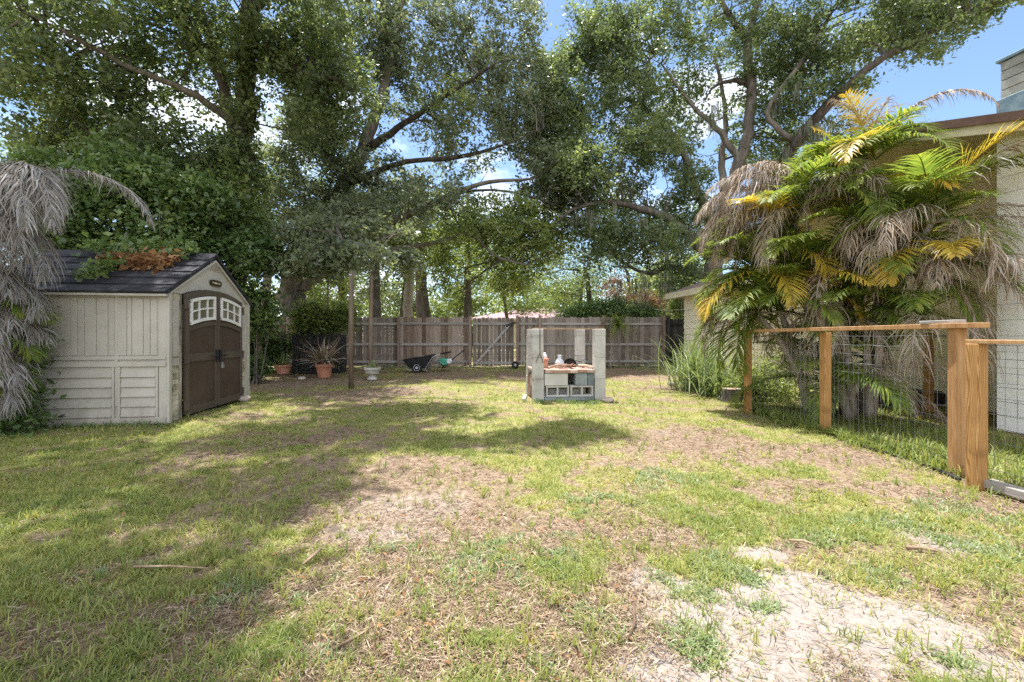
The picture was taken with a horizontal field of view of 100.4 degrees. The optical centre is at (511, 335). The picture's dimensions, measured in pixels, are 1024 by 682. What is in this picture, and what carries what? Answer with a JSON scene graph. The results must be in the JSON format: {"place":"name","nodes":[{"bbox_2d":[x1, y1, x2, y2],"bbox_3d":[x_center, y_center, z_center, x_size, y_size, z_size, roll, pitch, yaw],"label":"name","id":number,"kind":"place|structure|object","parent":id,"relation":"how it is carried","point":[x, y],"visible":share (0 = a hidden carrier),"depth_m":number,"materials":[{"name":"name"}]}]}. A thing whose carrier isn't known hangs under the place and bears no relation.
{"place":"outdoors","nodes":[
{"label":"outdoors","id":0,"kind":"place"},
{"bbox_2d":[0,339,1023,681],"bbox_3d":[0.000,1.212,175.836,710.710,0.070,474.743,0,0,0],"label":"ground","id":1,"kind":"structure","parent":0,"point":[794,617],"depth_m":2.86,"materials":[{"name":"soil"}]},
{"bbox_2d":[0,296,67,437],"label":"shrub","id":2,"kind":"object","parent":1,"relation":"on","point":[18,427],"visible":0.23,"depth_m":5.28,"materials":[{"name":"green plant"}]},
{"bbox_2d":[0,158,155,423],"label":"palm","id":3,"kind":"object","parent":1,"relation":"on","point":[26,194],"visible":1,"depth_m":4.95,"materials":[{"name":"grey plant"}]},
{"bbox_2d":[0,100,208,258],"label":"oak tree","id":4,"kind":"object","parent":1,"relation":"on","point":[3,145],"visible":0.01,"depth_m":19.20,"materials":[{"name":"green plant"}]},
{"bbox_2d":[5,249,252,427],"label":"garden shed","id":5,"kind":"structure","parent":1,"relation":"on","point":[147,346],"depth_m":5.82,"materials":[{"name":"plastic"}]},
{"bbox_2d":[68,230,199,281],"bbox_3d":[-5.877,-1.219,6.651,1.423,1.012,1.528,0,0,41],"label":"vine spray","id":6,"kind":"object","parent":5,"relation":"on","point":[96,269],"visible":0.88,"depth_m":6.63,"materials":[{"name":"green plant"}]},
{"bbox_2d":[95,246,183,275],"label":"fallen branch","id":7,"kind":"object","parent":5,"relation":"on","point":[145,260],"visible":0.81,"depth_m":6.34,"materials":[{"name":"brown plant"}]},
{"bbox_2d":[183,291,218,414],"bbox_3d":[-4.795,0.211,6.610,0.096,1.889,0.869,0,0,-8],"label":"door","id":8,"kind":"structure","parent":5,"relation":"in","point":[200,308],"depth_m":6.56,"materials":[{"name":"plastic"}]},
{"bbox_2d":[218,292,243,404],"bbox_3d":[-4.925,0.211,7.481,0.096,1.889,0.869,0,0,-8],"label":"door","id":9,"kind":"structure","parent":5,"relation":"in","point":[230,310],"depth_m":7.46,"materials":[{"name":"plastic"}]},
{"bbox_2d":[0,87,280,283],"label":"shrub","id":10,"kind":"object","parent":1,"relation":"on","point":[236,182],"visible":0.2,"depth_m":11.77,"materials":[{"name":"green plant"}]},
{"bbox_2d":[0,126,293,335],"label":"shrub","id":11,"kind":"object","parent":1,"relation":"on","point":[188,204],"visible":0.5,"depth_m":10.16,"materials":[{"name":"green plant"}]},
{"bbox_2d":[132,565,207,568],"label":"fallen twig","id":12,"kind":"object","parent":1,"relation":"on","point":[145,566],"visible":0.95,"depth_m":2.19,"materials":[{"name":"brown wood"}]},
{"bbox_2d":[0,0,397,287],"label":"oak tree","id":13,"kind":"object","parent":1,"relation":"on","point":[312,71],"visible":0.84,"depth_m":11.74,"materials":[{"name":"green plant"}]},
{"bbox_2d":[237,395,250,401],"bbox_3d":[-4.942,1.159,7.866,0.243,0.130,0.200,0,0,0],"label":"rock","id":14,"kind":"object","parent":1,"relation":"on","point":[245,398],"visible":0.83,"depth_m":7.81,"materials":[{"name":"white stone"}]},
{"bbox_2d":[257,303,261,356],"bbox_3d":[-7.780,0.124,13.200,0.179,2.351,0.130,0,0,0],"label":"wooden pole","id":15,"kind":"object","parent":1,"relation":"on","point":[259,348],"visible":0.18,"depth_m":13.16,"materials":[{"name":"brown wood"}]},
{"bbox_2d":[250,307,286,384],"bbox_3d":[-6.796,0.295,11.310,1.282,2.238,1.632,0,0,0],"label":"shrub","id":16,"kind":"object","parent":1,"relation":"on","point":[259,366],"visible":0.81,"depth_m":11.39,"materials":[{"name":"green plant"}]},
{"bbox_2d":[250,300,298,370],"bbox_3d":[-8.465,-0.087,14.456,2.413,2.928,2.226,0,0,0],"label":"shrub","id":17,"kind":"object","parent":1,"relation":"on","point":[275,347],"visible":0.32,"depth_m":14.43,"materials":[{"name":"green plant"}]},
{"bbox_2d":[270,347,293,373],"bbox_3d":[-7.305,0.775,13.520,1.276,0.850,1.209,0,0,0],"label":"plant pot","id":18,"kind":"object","parent":1,"relation":"on","point":[284,367],"visible":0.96,"depth_m":13.39,"materials":[{"name":"ceramic"}]},
{"bbox_2d":[291,363,315,372],"bbox_3d":[-6.644,1.030,13.850,0.782,0.301,0.544,0,0,1],"label":"plastic crate","id":19,"kind":"object","parent":1,"relation":"on","point":[303,367],"visible":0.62,"depth_m":13.61,"materials":[{"name":"black plastic"}]},
{"bbox_2d":[292,354,316,362],"bbox_3d":[-6.644,0.725,13.890,0.782,0.301,0.544,0,0,-1],"label":"plastic crate","id":20,"kind":"object","parent":19,"relation":"on","point":[300,357],"visible":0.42,"depth_m":13.64,"materials":[{"name":"black plastic"}]},
{"bbox_2d":[293,344,319,353],"bbox_3d":[-6.644,0.419,13.930,0.782,0.301,0.544,0,0,2],"label":"plastic crate","id":21,"kind":"object","parent":20,"relation":"on","point":[297,351],"visible":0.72,"depth_m":13.69,"materials":[{"name":"black plastic"}]},
{"bbox_2d":[291,335,318,343],"bbox_3d":[-6.644,0.115,13.850,0.782,0.301,0.544,0,0,-3],"label":"plastic crate","id":22,"kind":"object","parent":21,"relation":"on","point":[298,340],"visible":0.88,"depth_m":13.61,"materials":[{"name":"black plastic"}]},
{"bbox_2d":[302,548,321,564],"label":"fallen twig","id":23,"kind":"object","parent":1,"relation":"on","point":[315,553],"visible":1,"depth_m":2.28,"materials":[{"name":"brown wood"}]},
{"bbox_2d":[258,221,368,316],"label":"oak tree","id":24,"kind":"object","parent":1,"relation":"on","point":[310,293],"visible":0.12,"depth_m":23.37,"materials":[{"name":"green plant"}]},
{"bbox_2d":[281,293,362,358],"bbox_3d":[-6.634,-0.157,15.022,2.800,2.734,1.945,0,0,-11],"label":"shrub","id":25,"kind":"object","parent":1,"relation":"on","point":[311,318],"visible":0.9,"depth_m":14.73,"materials":[{"name":"green plant"}]},
{"bbox_2d":[260,104,390,302],"bbox_3d":[-13.894,-6.651,26.422,12.360,15.934,6.321,0,0,-21],"label":"oak tree","id":26,"kind":"object","parent":1,"relation":"on","point":[268,278],"visible":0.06,"depth_m":25.97,"materials":[{"name":"green plant"}]},
{"bbox_2d":[295,335,357,377],"bbox_3d":[-5.449,0.554,12.286,1.754,1.291,1.696,0,0,21],"label":"plant pot","id":27,"kind":"object","parent":1,"relation":"on","point":[324,365],"visible":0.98,"depth_m":12.16,"materials":[{"name":"ceramic"}]},
{"bbox_2d":[326,278,328,345],"bbox_3d":[-6.732,-0.400,15.600,0.103,3.400,0.074,0,0,0],"label":"wooden pole","id":28,"kind":"object","parent":1,"relation":"on","point":[327,293],"visible":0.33,"depth_m":15.58,"materials":[{"name":"brown wood"}]},
{"bbox_2d":[316,362,346,372],"bbox_3d":[-5.874,1.030,13.890,0.782,0.301,0.544,0,0,1],"label":"plastic crate","id":29,"kind":"object","parent":1,"relation":"on","point":[339,367],"visible":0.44,"depth_m":13.68,"materials":[{"name":"black plastic"}]},
{"bbox_2d":[331,353,346,362],"bbox_3d":[-5.874,0.725,13.930,0.782,0.301,0.544,0,0,3],"label":"plastic crate","id":30,"kind":"object","parent":29,"relation":"on","point":[341,356],"visible":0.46,"depth_m":13.96,"materials":[{"name":"black plastic"}]},
{"bbox_2d":[315,344,345,353],"bbox_3d":[-5.874,0.419,13.850,0.782,0.301,0.544,0,0,1],"label":"plastic crate","id":31,"kind":"object","parent":30,"relation":"on","point":[343,348],"visible":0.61,"depth_m":13.61,"materials":[{"name":"black plastic"}]},
{"bbox_2d":[316,335,345,343],"bbox_3d":[-5.874,0.115,13.890,0.782,0.301,0.544,0,0,-1],"label":"plastic crate","id":32,"kind":"object","parent":31,"relation":"on","point":[331,338],"visible":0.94,"depth_m":13.69,"materials":[{"name":"black plastic"}]},
{"bbox_2d":[3,365,678,431],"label":"edge weeds","id":33,"kind":"object","parent":1,"relation":"on","point":[92,425],"visible":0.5,"depth_m":5.74,"materials":[{"name":"green plant"}]},
{"bbox_2d":[287,243,403,312],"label":"oak tree","id":34,"kind":"object","parent":1,"relation":"on","point":[362,293],"visible":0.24,"depth_m":27.61,"materials":[{"name":"green plant"}]},
{"bbox_2d":[348,271,353,388],"bbox_3d":[-3.715,-0.100,9.900,0.167,2.801,0.122,0,0,0],"label":"wooden pole","id":35,"kind":"object","parent":1,"relation":"on","point":[351,338],"visible":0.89,"depth_m":9.85,"materials":[{"name":"brown wood"}]},
{"bbox_2d":[333,625,373,650],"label":"fallen twig","id":36,"kind":"object","parent":1,"relation":"on","point":[343,643],"visible":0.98,"depth_m":1.65,"materials":[{"name":"brown wood"}]},
{"bbox_2d":[368,274,372,365],"bbox_3d":[-4.002,-0.225,12.150,0.167,3.051,0.122,0,0,0],"label":"wooden pole","id":37,"kind":"object","parent":1,"relation":"on","point":[370,318],"visible":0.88,"depth_m":12.10,"materials":[{"name":"brown wood"}]},
{"bbox_2d":[373,255,610,285],"bbox_3d":[-0.172,-2.187,13.825,8.404,1.528,0.011,0,0,-23],"label":"overhead wire","id":38,"kind":"object","parent":37,"relation":"attached to","point":[487,274],"visible":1,"depth_m":13.55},
{"bbox_2d":[363,359,384,379],"bbox_3d":[-3.829,0.913,11.744,0.704,0.573,0.589,0,0,-23],"label":"plant pot","id":39,"kind":"object","parent":1,"relation":"on","point":[371,371],"visible":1,"depth_m":11.61,"materials":[{"name":"ceramic"}]},
{"bbox_2d":[334,160,427,360],"bbox_3d":[-6.539,-3.265,19.619,5.578,9.158,4.964,0,0,0],"label":"oak tree","id":40,"kind":"object","parent":1,"relation":"on","point":[376,302],"visible":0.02,"depth_m":18.86,"materials":[{"name":"green plant"}]},
{"bbox_2d":[351,222,452,317],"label":"oak tree","id":41,"kind":"object","parent":1,"relation":"on","point":[399,305],"visible":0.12,"depth_m":27.50,"materials":[{"name":"green plant"}]},
{"bbox_2d":[355,150,464,316],"bbox_3d":[-5.484,-3.400,19.894,6.658,9.530,5.571,0,0,0],"label":"oak tree","id":42,"kind":"object","parent":1,"relation":"on","point":[408,302],"visible":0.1,"depth_m":19.79,"materials":[{"name":"green plant"}]},
{"bbox_2d":[385,183,454,317],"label":"oak tree","id":43,"kind":"object","parent":1,"relation":"on","point":[419,307],"visible":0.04,"depth_m":23.86,"materials":[{"name":"brown plant"}]},
{"bbox_2d":[255,0,588,366],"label":"oak tree","id":44,"kind":"object","parent":1,"relation":"on","point":[338,223],"visible":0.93,"depth_m":16.06,"materials":[{"name":"green plant"}]},
{"bbox_2d":[402,351,450,372],"bbox_3d":[-2.830,0.858,14.200,1.514,0.684,0.759,0,0,0],"label":"wheelbarrow","id":45,"kind":"object","parent":1,"relation":"on","point":[418,364],"visible":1,"depth_m":13.91,"materials":[{"name":"black plastic"}]},
{"bbox_2d":[400,180,488,348],"bbox_3d":[-4.201,-3.694,22.976,6.209,9.890,4.775,0,0,25],"label":"oak tree","id":46,"kind":"object","parent":1,"relation":"on","point":[425,305],"visible":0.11,"depth_m":22.84,"materials":[{"name":"green plant"}]},
{"bbox_2d":[434,350,463,371],"bbox_3d":[-2.148,0.831,14.500,1.093,0.748,0.360,0,0,0],"label":"garden tiller","id":47,"kind":"object","parent":1,"relation":"on","point":[444,361],"visible":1,"depth_m":14.35,"materials":[{"name":"teal paint"}]},
{"bbox_2d":[272,315,665,366],"bbox_3d":[-3.300,0.210,16.341,18.304,1.980,0.166,0,0,0],"label":"wooden fence","id":48,"kind":"object","parent":1,"relation":"on","point":[398,338],"visible":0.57,"depth_m":16.40,"materials":[{"name":"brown wood"}]},
{"bbox_2d":[473,317,515,365],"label":"wooden gate","id":49,"kind":"structure","parent":48,"relation":"attached to","point":[483,343],"depth_m":16.40,"materials":[{"name":"grey wood"}]},
{"bbox_2d":[413,221,529,317],"bbox_3d":[-3.187,-3.587,29.898,9.403,9.719,5.102,0,0,0],"label":"oak tree","id":50,"kind":"object","parent":1,"relation":"on","point":[458,305],"visible":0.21,"depth_m":29.43,"materials":[{"name":"green plant"}]},
{"bbox_2d":[245,254,703,342],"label":"woods","id":51,"kind":"object","parent":1,"relation":"on","point":[443,312],"visible":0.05,"depth_m":46.44,"materials":[{"name":"green plant"}]},
{"bbox_2d":[418,193,545,355],"bbox_3d":[-1.967,-3.597,25.051,5.718,9.672,7.313,0,0,43],"label":"oak tree","id":52,"kind":"object","parent":1,"relation":"on","point":[467,304],"visible":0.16,"depth_m":24.84,"materials":[{"name":"green plant"}]},
{"bbox_2d":[439,205,571,320],"bbox_3d":[-0.156,-4.569,34.093,11.369,11.796,5.316,0,0,0],"label":"oak tree","id":53,"kind":"object","parent":1,"relation":"on","point":[520,310],"visible":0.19,"depth_m":33.12,"materials":[{"name":"green plant"}]},
{"bbox_2d":[5,368,1006,681],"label":"leaf litter","id":54,"kind":"object","parent":1,"relation":"on","point":[465,544],"visible":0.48,"depth_m":2.13,"materials":[{"name":"brown plant"}]},
{"bbox_2d":[0,370,1023,681],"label":"dry straw","id":55,"kind":"object","parent":1,"relation":"on","point":[390,654],"visible":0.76,"depth_m":1.90,"materials":[{"name":"beige plant"}]},
{"bbox_2d":[0,385,1023,681],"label":"tall grass","id":56,"kind":"structure","parent":1,"relation":"on","point":[972,491],"depth_m":2.16,"materials":[{"name":"green plant"}]},
{"bbox_2d":[512,361,518,367],"bbox_3d":[0.119,1.070,15.900,0.260,0.256,0.210,0,0,0],"label":"spare wheel","id":57,"kind":"object","parent":1,"relation":"on","point":[515,364],"visible":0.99,"depth_m":15.80,"materials":[{"name":"rubber"}]},
{"bbox_2d":[472,308,561,348],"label":"neighbour house","id":58,"kind":"structure","parent":1,"relation":"on","point":[501,315],"depth_m":40.28,"materials":[{"name":"white"}]},
{"bbox_2d":[33,465,1023,680],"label":"weeds","id":59,"kind":"object","parent":1,"relation":"on","point":[710,643],"visible":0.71,"depth_m":2.16,"materials":[{"name":"green plant"}]},
{"bbox_2d":[499,229,609,325],"bbox_3d":[3.001,-3.345,30.327,8.843,9.205,6.245,0,0,0],"label":"oak tree","id":60,"kind":"object","parent":1,"relation":"on","point":[586,275],"visible":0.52,"depth_m":29.82,"materials":[{"name":"green plant"}]},
{"bbox_2d":[526,327,605,400],"bbox_3d":[1.021,0.512,8.392,1.381,1.375,1.027,0,0,-5],"label":"block barbecue","id":61,"kind":"object","parent":1,"relation":"on","point":[573,383],"visible":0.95,"depth_m":7.95,"materials":[{"name":"concrete"}]},
{"bbox_2d":[544,359,548,367],"bbox_3d":[0.638,0.537,8.466,0.190,0.170,0.187,0,0,0],"label":"clay pot","id":62,"kind":"object","parent":61,"relation":"on","point":[546,363],"visible":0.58,"depth_m":8.40,"materials":[{"name":"ceramic"}]},
{"bbox_2d":[547,364,566,368],"bbox_3d":[0.868,0.574,8.119,0.438,0.085,0.048,0,0,-29],"label":"firewood stick","id":63,"kind":"object","parent":61,"relation":"on","point":[552,366],"visible":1,"depth_m":8.07,"materials":[{"name":"brown wood"}]},
{"bbox_2d":[555,355,563,367],"bbox_3d":[0.941,0.499,8.442,0.180,0.245,0.178,0,0,0],"label":"ceramic vase","id":64,"kind":"object","parent":61,"relation":"on","point":[559,360],"visible":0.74,"depth_m":8.39,"materials":[{"name":"white ceramic"}]},
{"bbox_2d":[555,364,575,367],"bbox_3d":[1.026,0.580,8.198,0.476,0.066,0.049,0,0,-30],"label":"firewood stick","id":65,"kind":"object","parent":61,"relation":"on","point":[567,365],"visible":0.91,"depth_m":8.16,"materials":[{"name":"brown wood"}]},
{"bbox_2d":[564,358,580,367],"bbox_3d":[1.228,0.562,8.500,0.413,0.240,0.169,0,0,0],"label":"skillet","id":66,"kind":"object","parent":61,"relation":"on","point":[569,361],"visible":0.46,"depth_m":8.54,"materials":[{"name":"metal"}]},
{"bbox_2d":[578,364,592,367],"bbox_3d":[1.429,0.576,8.197,0.357,0.060,0.056,0,0,44],"label":"firewood stick","id":67,"kind":"object","parent":61,"relation":"on","point":[583,365],"visible":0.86,"depth_m":8.20,"materials":[{"name":"beige wood"}]},
{"bbox_2d":[517,246,616,308],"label":"oak tree","id":68,"kind":"object","parent":1,"relation":"on","point":[561,294],"visible":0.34,"depth_m":35.56,"materials":[{"name":"green plant"}]},
{"bbox_2d":[602,397,613,402],"bbox_3d":[1.743,1.160,7.741,0.227,0.116,0.168,0,0,0],"label":"rock","id":69,"kind":"object","parent":1,"relation":"on","point":[607,399],"visible":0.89,"depth_m":7.68,"materials":[{"name":"white stone"}]},
{"bbox_2d":[550,293,670,365],"bbox_3d":[3.958,-0.278,17.314,4.837,2.978,2.200,0,0,0],"label":"shrub","id":70,"kind":"object","parent":1,"relation":"on","point":[599,308],"visible":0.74,"depth_m":17.02,"materials":[{"name":"green plant"}]},
{"bbox_2d":[600,313,637,367],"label":"spiky plant","id":71,"kind":"object","parent":1,"relation":"on","point":[618,320],"visible":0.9,"depth_m":15.86,"materials":[{"name":"green plant"}]},
{"bbox_2d":[595,270,667,356],"bbox_3d":[5.753,-1.013,20.319,3.787,4.449,2.437,0,0,0],"label":"shrub","id":72,"kind":"object","parent":1,"relation":"on","point":[613,282],"visible":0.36,"depth_m":20.11,"materials":[{"name":"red plant"}]},
{"bbox_2d":[628,603,635,638],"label":"fallen twig","id":73,"kind":"object","parent":1,"relation":"on","point":[634,620],"visible":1,"depth_m":1.76,"materials":[{"name":"brown wood"}]},
{"bbox_2d":[584,234,686,313],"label":"oak tree","id":74,"kind":"object","parent":1,"relation":"on","point":[627,270],"visible":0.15,"depth_m":29.91,"materials":[{"name":"green plant"}]},
{"bbox_2d":[666,316,683,366],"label":"dark gate","id":75,"kind":"structure","parent":1,"relation":"on","point":[675,330],"depth_m":16.34,"materials":[{"name":"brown wood"}]},
{"bbox_2d":[662,284,687,318],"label":"shrub","id":76,"kind":"object","parent":1,"relation":"on","point":[676,312],"visible":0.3,"depth_m":18.37,"materials":[{"name":"green plant"}]},
{"bbox_2d":[620,251,731,315],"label":"oak tree","id":77,"kind":"object","parent":1,"relation":"on","point":[653,279],"visible":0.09,"depth_m":26.86,"materials":[{"name":"green plant"}]},
{"bbox_2d":[634,324,752,393],"bbox_3d":[3.998,0.435,9.307,2.831,1.530,3.044,0,0,0],"label":"grass clump","id":78,"kind":"object","parent":1,"relation":"on","point":[689,361],"visible":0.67,"depth_m":9.27,"materials":[{"name":"green plant"}]},
{"bbox_2d":[677,347,753,396],"bbox_3d":[4.175,0.689,8.509,2.018,1.022,1.754,0,0,31],"label":"grass clump","id":79,"kind":"object","parent":1,"relation":"on","point":[718,383],"visible":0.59,"depth_m":8.53,"materials":[{"name":"green plant"}]},
{"bbox_2d":[720,388,742,401],"bbox_3d":[4.069,1.080,7.900,0.380,0.240,0.374,0,0,0],"label":"tree stump","id":80,"kind":"object","parent":1,"relation":"on","point":[726,393],"visible":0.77,"depth_m":7.79,"materials":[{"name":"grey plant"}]},
{"bbox_2d":[714,344,813,402],"bbox_3d":[5.034,0.745,8.144,2.360,1.481,1.361,0,0,-34],"label":"shrub","id":81,"kind":"object","parent":1,"relation":"on","point":[781,390],"visible":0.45,"depth_m":7.88,"materials":[{"name":"green plant"}]},
{"bbox_2d":[508,0,1023,317],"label":"oak tree","id":82,"kind":"object","parent":1,"relation":"on","point":[804,32],"visible":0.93,"depth_m":16.63,"materials":[{"name":"green plant"}]},
{"bbox_2d":[789,539,812,544],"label":"fallen twig","id":83,"kind":"object","parent":1,"relation":"on","point":[796,540],"visible":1,"depth_m":2.46,"materials":[{"name":"brown wood"}]},
{"bbox_2d":[665,48,1023,433],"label":"house","id":84,"kind":"structure","parent":1,"relation":"on","point":[973,132],"depth_m":6.54,"materials":[{"name":"beige"}]},
{"bbox_2d":[683,87,1023,425],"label":"palm clump","id":85,"kind":"object","parent":1,"relation":"on","point":[780,207],"visible":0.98,"depth_m":5.91,"materials":[{"name":"green plant"}]},
{"bbox_2d":[752,410,961,480],"bbox_3d":[3.846,1.188,5.143,0.232,0.032,3.240,0,0,1],"label":"irrigation tube","id":86,"kind":"object","parent":1,"relation":"on","point":[946,473],"visible":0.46,"depth_m":3.92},
{"bbox_2d":[738,320,989,476],"bbox_3d":[3.822,0.580,5.177,0.242,1.441,3.355,0,0,-2],"label":"wire fence","id":87,"kind":"object","parent":1,"relation":"on","point":[957,333],"visible":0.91,"depth_m":4.27,"materials":[{"name":"brown wood"}]},
{"bbox_2d":[878,388,946,405],"bbox_3d":[6.864,1.056,7.380,1.100,0.300,0.368,0,0,-5],"label":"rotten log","id":88,"kind":"object","parent":1,"relation":"on","point":[940,398],"visible":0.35,"depth_m":7.27,"materials":[{"name":"black wood"}]},
{"bbox_2d":[905,542,938,551],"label":"fallen twig","id":89,"kind":"object","parent":1,"relation":"on","point":[915,547],"visible":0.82,"depth_m":2.38,"materials":[{"name":"brown wood"}]},
{"bbox_2d":[923,333,996,412],"bbox_3d":[6.970,0.580,6.624,0.888,1.260,0.124,0,0,24],"label":"fence post","id":90,"kind":"object","parent":1,"relation":"on","point":[926,376],"visible":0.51,"depth_m":6.74,"materials":[{"name":"brown wood"}]},
{"bbox_2d":[965,340,1023,492],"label":"wire gate","id":91,"kind":"structure","parent":1,"relation":"on","point":[976,412],"depth_m":3.33,"materials":[{"name":"brown wood"}]},
{"bbox_2d":[984,479,1023,499],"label":"landscape timber","id":92,"kind":"object","parent":1,"relation":"on","point":[1008,489],"visible":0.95,"depth_m":3.20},
{"bbox_2d":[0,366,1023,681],"bbox_3d":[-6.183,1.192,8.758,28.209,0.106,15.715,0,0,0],"label":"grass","id":93,"kind":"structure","parent":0,"point":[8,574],"depth_m":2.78,"materials":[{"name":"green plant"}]},
{"bbox_2d":[0,0,1023,327],"label":"sky","id":94,"kind":"structure","parent":0,"point":[974,66],"materials":[{"name":"blue"}]},
{"bbox_2d":[720,397,1023,500],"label":"long grass","id":95,"kind":"structure","parent":0,"point":[868,439],"depth_m":4.85,"materials":[{"name":"green plant"}]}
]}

